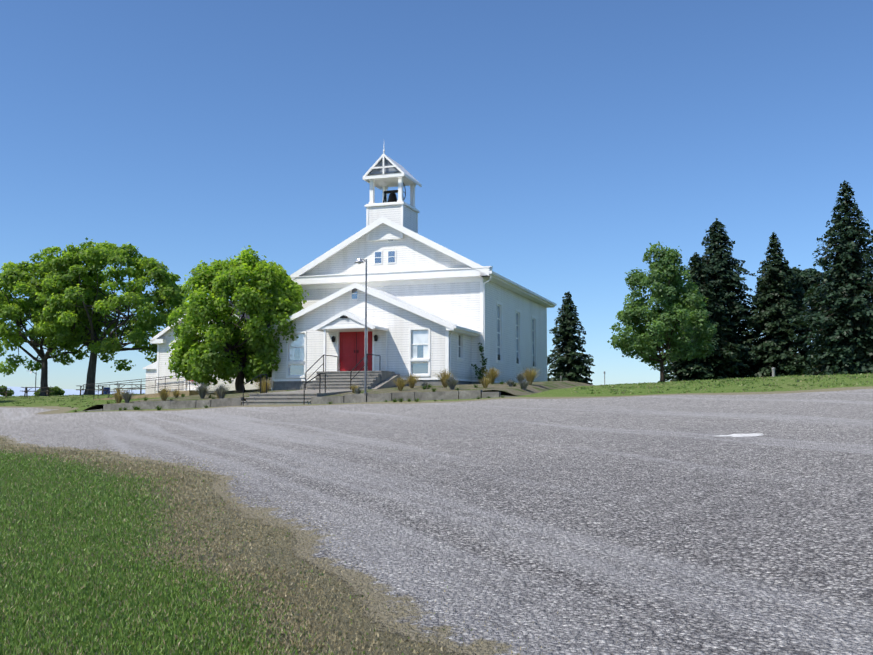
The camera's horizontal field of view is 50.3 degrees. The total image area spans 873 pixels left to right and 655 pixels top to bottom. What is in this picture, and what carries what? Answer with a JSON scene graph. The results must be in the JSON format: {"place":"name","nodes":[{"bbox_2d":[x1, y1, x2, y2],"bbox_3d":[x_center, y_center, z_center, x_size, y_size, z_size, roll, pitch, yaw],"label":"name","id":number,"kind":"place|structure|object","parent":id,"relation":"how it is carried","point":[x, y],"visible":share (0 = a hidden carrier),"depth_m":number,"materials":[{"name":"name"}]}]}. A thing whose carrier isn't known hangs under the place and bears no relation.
{"place":"outdoors","nodes":[
{"label":"outdoors","id":0,"kind":"place"},
{"bbox_2d":[0,372,872,654],"bbox_3d":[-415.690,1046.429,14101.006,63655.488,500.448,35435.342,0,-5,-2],"label":"ground","id":1,"kind":"structure","parent":0,"point":[553,393],"depth_m":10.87,"materials":[{"name":"green plant"}]},
{"bbox_2d":[0,388,10,397],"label":"picnic table","id":2,"kind":"object","parent":1,"relation":"on","point":[6,392],"visible":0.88,"depth_m":74.54,"materials":[{"name":"grey wood"}]},
{"bbox_2d":[0,385,13,395],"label":"shrub","id":3,"kind":"object","parent":1,"relation":"on","point":[8,394],"visible":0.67,"depth_m":86.52,"materials":[{"name":"green plant"}]},
{"bbox_2d":[21,387,53,396],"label":"picnic table","id":4,"kind":"object","parent":1,"relation":"on","point":[26,391],"visible":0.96,"depth_m":73.25,"materials":[{"name":"grey wood"}]},
{"bbox_2d":[34,386,64,395],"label":"shrub","id":5,"kind":"object","parent":1,"relation":"on","point":[57,390],"visible":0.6,"depth_m":90.25,"materials":[{"name":"green plant"}]},
{"bbox_2d":[0,252,115,395],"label":"shade tree","id":6,"kind":"object","parent":1,"relation":"on","point":[15,310],"visible":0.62,"depth_m":75.99,"materials":[{"name":"green plant"}]},
{"bbox_2d":[76,386,106,394],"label":"picnic table","id":7,"kind":"object","parent":1,"relation":"on","point":[80,389],"visible":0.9,"depth_m":71.78,"materials":[{"name":"grey wood"}]},
{"bbox_2d":[22,237,187,394],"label":"shade tree","id":8,"kind":"object","parent":1,"relation":"on","point":[98,258],"visible":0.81,"depth_m":74.75,"materials":[{"name":"green plant"}]},
{"bbox_2d":[103,387,109,393],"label":"blue drum","id":9,"kind":"object","parent":1,"relation":"on","point":[107,391],"visible":0.56,"depth_m":82.65,"materials":[{"name":"blue plastic"}]},
{"bbox_2d":[114,384,144,393],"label":"picnic table","id":10,"kind":"object","parent":1,"relation":"on","point":[131,388],"visible":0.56,"depth_m":70.71,"materials":[{"name":"grey wood"}]},
{"bbox_2d":[82,301,271,399],"bbox_3d":[-13.898,1.783,59.983,11.887,6.460,11.650,-2,-5,19],"label":"building annex","id":11,"kind":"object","parent":1,"relation":"on","point":[158,374],"depth_m":56.16,"materials":[{"name":"white wood"}]},
{"bbox_2d":[165,245,308,391],"bbox_3d":[-10.562,-0.288,49.115,7.792,7.963,7.003,0,-5,-2],"label":"maple tree","id":12,"kind":"object","parent":1,"relation":"on","point":[248,350],"visible":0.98,"depth_m":47.34,"materials":[{"name":"green plant"}]},
{"bbox_2d":[77,390,518,411],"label":"planter kerb","id":13,"kind":"structure","parent":1,"relation":"on","point":[383,397],"depth_m":36.43,"materials":[{"name":"concrete"}]},
{"bbox_2d":[83,381,593,410],"bbox_3d":[-2.881,3.516,47.642,22.800,1.611,21.200,-2,-5,19],"label":"planter bed","id":14,"kind":"object","parent":1,"relation":"on","point":[536,387],"visible":0.5,"depth_m":40.87,"materials":[{"name":"soil"}]},
{"bbox_2d":[71,381,521,411],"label":"bed weeds","id":15,"kind":"object","parent":14,"relation":"on","point":[394,400],"visible":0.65,"depth_m":38.52,"materials":[{"name":"green plant"}]},
{"bbox_2d":[109,366,538,402],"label":"bed grass tufts","id":16,"kind":"object","parent":14,"relation":"on","point":[490,373],"visible":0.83,"depth_m":40.31,"materials":[{"name":"plant"}]},
{"bbox_2d":[119,372,528,402],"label":"shrubs","id":17,"kind":"object","parent":14,"relation":"on","point":[202,389],"visible":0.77,"depth_m":39.15,"materials":[{"name":"green plant"}]},
{"bbox_2d":[355,258,366,392],"bbox_3d":[-3.177,0.057,38.932,0.577,5.980,0.427,1,-5,-13],"label":"yard light pole","id":18,"kind":"object","parent":1,"relation":"on","point":[359,261],"visible":0.98,"depth_m":38.85,"materials":[{"name":"grey metal"}]},
{"bbox_2d":[241,149,556,405],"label":"church","id":19,"kind":"structure","parent":1,"relation":"on","point":[433,309],"depth_m":48.47,"materials":[{"name":"white wood"}]},
{"bbox_2d":[471,343,488,383],"bbox_3d":[2.508,2.057,47.984,1.419,2.560,0.674,5,-7,-44],"label":"corner creeper","id":20,"kind":"object","parent":19,"relation":"attached to","point":[481,348],"visible":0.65,"depth_m":47.82,"materials":[{"name":"green plant"}]},
{"bbox_2d":[0,388,872,654],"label":"gravel lot","id":21,"kind":"structure","parent":1,"relation":"on","point":[663,525],"depth_m":10.08,"materials":[{"name":"grey gravel"}]},
{"bbox_2d":[718,433,762,436],"bbox_3d":[5.376,1.916,16.534,0.982,0.052,0.632,0,-5,-2],"label":"road marking","id":22,"kind":"object","parent":21,"relation":"on","point":[747,435],"visible":1,"depth_m":16.52,"materials":[{"name":"white paint"}]},
{"bbox_2d":[0,371,872,407],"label":"lawn rough tufts","id":23,"kind":"object","parent":1,"relation":"on","point":[708,382],"visible":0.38,"depth_m":39.00,"materials":[{"name":"green plant"}]},
{"bbox_2d":[547,291,595,384],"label":"spruce","id":24,"kind":"object","parent":1,"relation":"on","point":[573,360],"visible":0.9,"depth_m":72.77,"materials":[{"name":"green plant"}]},
{"bbox_2d":[607,241,717,381],"bbox_3d":[14.163,-0.750,58.765,6.912,9.266,7.049,0,-5,-2],"label":"locust tree","id":25,"kind":"object","parent":1,"relation":"on","point":[646,339],"visible":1,"depth_m":57.59,"materials":[{"name":"green plant"}]},
{"bbox_2d":[649,252,741,381],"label":"tall spruce","id":26,"kind":"object","parent":1,"relation":"on","point":[701,368],"visible":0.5,"depth_m":71.57,"materials":[{"name":"green plant"}]},
{"bbox_2d":[664,218,780,377],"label":"tall spruce","id":27,"kind":"object","parent":1,"relation":"on","point":[721,263],"visible":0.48,"depth_m":75.69,"materials":[{"name":"green plant"}]},
{"bbox_2d":[730,232,818,376],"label":"tall spruce","id":28,"kind":"object","parent":1,"relation":"on","point":[779,344],"visible":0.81,"depth_m":73.90,"materials":[{"name":"green plant"}]},
{"bbox_2d":[751,265,829,365],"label":"dark round tree","id":29,"kind":"object","parent":1,"relation":"on","point":[805,282],"visible":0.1,"depth_m":77.18,"materials":[{"name":"green plant"}]},
{"bbox_2d":[789,180,872,375],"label":"spruce","id":30,"kind":"object","parent":1,"relation":"on","point":[851,307],"visible":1,"depth_m":44.74,"materials":[{"name":"green plant"}]},
{"bbox_2d":[805,241,872,373],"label":"spruce","id":31,"kind":"object","parent":1,"relation":"on","point":[831,322],"depth_m":71.56,"materials":[{"name":"green plant"}]},
{"bbox_2d":[0,0,872,390],"label":"sky","id":32,"kind":"structure","parent":0,"point":[548,143],"materials":[{"name":"blue"}]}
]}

